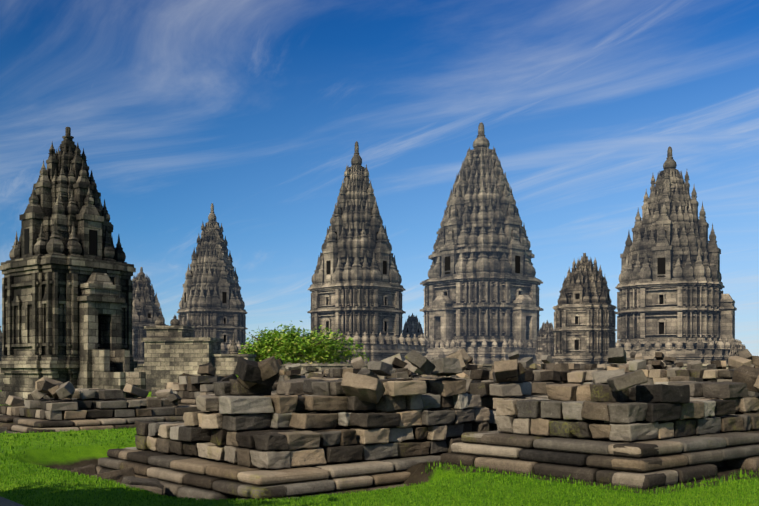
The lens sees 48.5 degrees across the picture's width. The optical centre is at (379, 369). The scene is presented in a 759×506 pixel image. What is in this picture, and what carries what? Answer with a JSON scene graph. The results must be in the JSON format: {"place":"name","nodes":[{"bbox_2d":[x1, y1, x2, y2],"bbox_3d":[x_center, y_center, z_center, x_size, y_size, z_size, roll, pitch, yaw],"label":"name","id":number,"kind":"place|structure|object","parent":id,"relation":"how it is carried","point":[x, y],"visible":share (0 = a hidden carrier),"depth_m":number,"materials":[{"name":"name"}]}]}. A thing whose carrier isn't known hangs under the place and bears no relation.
{"place":"outdoors","nodes":[
{"label":"outdoors","id":0,"kind":"place"},
{"bbox_2d":[0,326,5,360],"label":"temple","id":1,"kind":"structure","parent":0,"point":[1,344],"depth_m":78.84,"materials":[{"name":"stone"}]},
{"bbox_2d":[138,397,207,411],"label":"stone blocks","id":2,"kind":"structure","parent":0,"point":[187,401],"depth_m":33.40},
{"bbox_2d":[141,315,255,391],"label":"stone wall","id":3,"kind":"structure","parent":0,"point":[174,350],"depth_m":67.32,"materials":[{"name":"stone"}]},
{"bbox_2d":[0,390,758,505],"bbox_3d":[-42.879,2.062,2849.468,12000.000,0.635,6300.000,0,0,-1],"label":"ground","id":4,"kind":"structure","parent":0,"point":[72,458],"depth_m":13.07,"materials":[{"name":"green plant"}]},
{"bbox_2d":[0,496,23,505],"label":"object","id":5,"kind":"object","parent":4,"relation":"on","point":[5,502],"visible":1,"depth_m":9.95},
{"bbox_2d":[0,127,145,404],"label":"temple","id":6,"kind":"structure","parent":4,"relation":"on","point":[67,272],"depth_m":41.67,"materials":[{"name":"stone"}]},
{"bbox_2d":[0,414,183,432],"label":"stone steps","id":7,"kind":"structure","parent":4,"relation":"on","point":[20,424],"depth_m":27.07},
{"bbox_2d":[0,377,200,432],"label":"ruin","id":8,"kind":"object","parent":7,"relation":"on","point":[66,401],"visible":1,"depth_m":28.10,"materials":[{"name":"stone"}]},
{"bbox_2d":[132,267,168,363],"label":"temple","id":9,"kind":"structure","parent":4,"relation":"on","point":[146,310],"depth_m":109.49,"materials":[{"name":"stone"}]},
{"bbox_2d":[151,363,277,398],"bbox_3d":[-5.693,0.800,35.559,9.220,2.157,7.340,0,0,-41],"label":"rubble","id":10,"kind":"object","parent":4,"relation":"on","point":[189,386],"visible":0.38,"depth_m":34.10,"materials":[{"name":"stone"}]},
{"bbox_2d":[177,203,258,361],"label":"temple","id":11,"kind":"structure","parent":4,"relation":"on","point":[211,303],"depth_m":119.64,"materials":[{"name":"stone"}]},
{"bbox_2d":[96,447,442,499],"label":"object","id":12,"kind":"object","parent":4,"relation":"on","point":[183,476],"visible":0.31,"depth_m":14.93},
{"bbox_2d":[70,348,489,494],"bbox_3d":[-1.514,0.970,17.857,9.599,2.812,5.430,0,0,-41],"label":"ruin","id":13,"kind":"object","parent":12,"relation":"on","point":[249,419],"visible":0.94,"depth_m":15.98,"materials":[{"name":"stone"}]},
{"bbox_2d":[275,358,328,382],"bbox_3d":[-4.615,0.632,46.845,6.447,2.490,6.946,0,0,-41],"label":"rubble","id":14,"kind":"object","parent":4,"relation":"on","point":[291,371],"visible":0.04,"depth_m":44.95,"materials":[{"name":"stone"}]},
{"bbox_2d":[235,321,368,363],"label":"bush","id":15,"kind":"object","parent":4,"relation":"on","point":[292,346],"visible":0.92,"depth_m":75.64,"materials":[{"name":"green plant"}]},
{"bbox_2d":[301,367,328,374],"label":"rubble","id":16,"kind":"object","parent":4,"relation":"on","point":[308,370],"visible":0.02,"depth_m":56.75,"materials":[{"name":"stone"}]},
{"bbox_2d":[288,141,427,363],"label":"temple","id":17,"kind":"structure","parent":4,"relation":"on","point":[356,287],"depth_m":110.87,"materials":[{"name":"stone"}]},
{"bbox_2d":[0,364,727,389],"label":"court wall","id":18,"kind":"structure","parent":4,"relation":"on","point":[140,368],"depth_m":71.66,"materials":[{"name":"stone"}]},
{"bbox_2d":[402,313,423,338],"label":"shrine","id":19,"kind":"object","parent":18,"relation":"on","point":[412,326],"visible":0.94,"depth_m":131.09,"materials":[{"name":"stone"}]},
{"bbox_2d":[307,353,469,378],"bbox_3d":[0.512,0.669,29.379,8.970,2.418,6.727,0,0,-41],"label":"rubble","id":20,"kind":"object","parent":4,"relation":"on","point":[398,363],"visible":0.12,"depth_m":28.64,"materials":[{"name":"stone"}]},
{"bbox_2d":[404,360,432,376],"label":"rubble","id":21,"kind":"object","parent":4,"relation":"on","point":[415,374],"visible":0.04,"depth_m":50.88,"materials":[{"name":"stone"}]},
{"bbox_2d":[420,122,542,363],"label":"temple","id":22,"kind":"structure","parent":4,"relation":"on","point":[481,294],"depth_m":156.37,"materials":[{"name":"stone"}]},
{"bbox_2d":[464,351,519,369],"bbox_3d":[7.797,0.295,57.619,7.303,3.160,6.732,0,0,-41],"label":"rubble","id":23,"kind":"object","parent":4,"relation":"on","point":[513,355],"visible":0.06,"depth_m":57.86,"materials":[{"name":"stone"}]},
{"bbox_2d":[456,357,568,376],"bbox_3d":[5.794,0.668,34.236,8.092,2.426,6.958,0,0,-40],"label":"rubble","id":24,"kind":"object","parent":4,"relation":"on","point":[526,362],"depth_m":36.63,"materials":[{"name":"stone"}]},
{"bbox_2d":[535,320,555,363],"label":"shrine","id":25,"kind":"object","parent":4,"relation":"on","point":[545,342],"visible":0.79,"depth_m":129.31,"materials":[{"name":"stone"}]},
{"bbox_2d":[552,253,616,363],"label":"temple","id":26,"kind":"structure","parent":4,"relation":"on","point":[584,329],"depth_m":97.87,"materials":[{"name":"stone"}]},
{"bbox_2d":[568,360,629,371],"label":"rubble","id":27,"kind":"object","parent":4,"relation":"on","point":[573,366],"visible":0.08,"depth_m":50.64,"materials":[{"name":"stone"}]},
{"bbox_2d":[440,429,758,489],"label":"stone steps","id":28,"kind":"structure","parent":4,"relation":"on","point":[647,464],"depth_m":14.07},
{"bbox_2d":[452,347,628,436],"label":"stone blocks","id":29,"kind":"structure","parent":28,"relation":"on","point":[508,379],"depth_m":19.64,"materials":[{"name":"stone"}]},
{"bbox_2d":[432,352,552,376],"bbox_3d":[7.644,0.420,47.070,6.985,2.917,7.078,0,0,-42],"label":"rubble","id":30,"kind":"object","parent":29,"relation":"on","point":[471,365],"visible":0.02,"depth_m":46.50,"materials":[{"name":"stone"}]},
{"bbox_2d":[494,364,758,441],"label":"ruin","id":31,"kind":"object","parent":28,"relation":"on","point":[617,405],"visible":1,"depth_m":14.91,"materials":[{"name":"stone"}]},
{"bbox_2d":[572,360,701,370],"bbox_3d":[12.245,0.724,39.607,7.597,2.308,6.117,0,0,-40],"label":"rubble","id":32,"kind":"object","parent":4,"relation":"on","point":[658,364],"visible":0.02,"depth_m":40.22,"materials":[{"name":"stone"}]},
{"bbox_2d":[630,352,683,368],"bbox_3d":[19.428,0.338,56.502,7.758,3.067,6.960,0,0,-39],"label":"rubble","id":33,"kind":"object","parent":4,"relation":"on","point":[668,361],"visible":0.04,"depth_m":55.69,"materials":[{"name":"stone"}]},
{"bbox_2d":[614,146,742,363],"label":"temple","id":34,"kind":"structure","parent":4,"relation":"on","point":[673,300],"depth_m":115.36,"materials":[{"name":"stone"}]},
{"bbox_2d":[607,349,758,395],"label":"rubble","id":35,"kind":"object","parent":4,"relation":"on","point":[744,357],"visible":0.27,"depth_m":26.52,"materials":[{"name":"stone"}]},
{"bbox_2d":[686,360,735,368],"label":"rubble","id":36,"kind":"object","parent":4,"relation":"on","point":[717,364],"visible":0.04,"depth_m":43.59,"materials":[{"name":"stone"}]},
{"bbox_2d":[0,0,758,355],"label":"sky","id":37,"kind":"structure","parent":0,"point":[257,111],"materials":[{"name":"blue"}]},
{"bbox_2d":[728,343,745,357],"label":"shrine","id":38,"kind":"object","parent":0,"point":[735,350],"visible":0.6,"depth_m":99.94,"materials":[{"name":"stone"}]}
]}

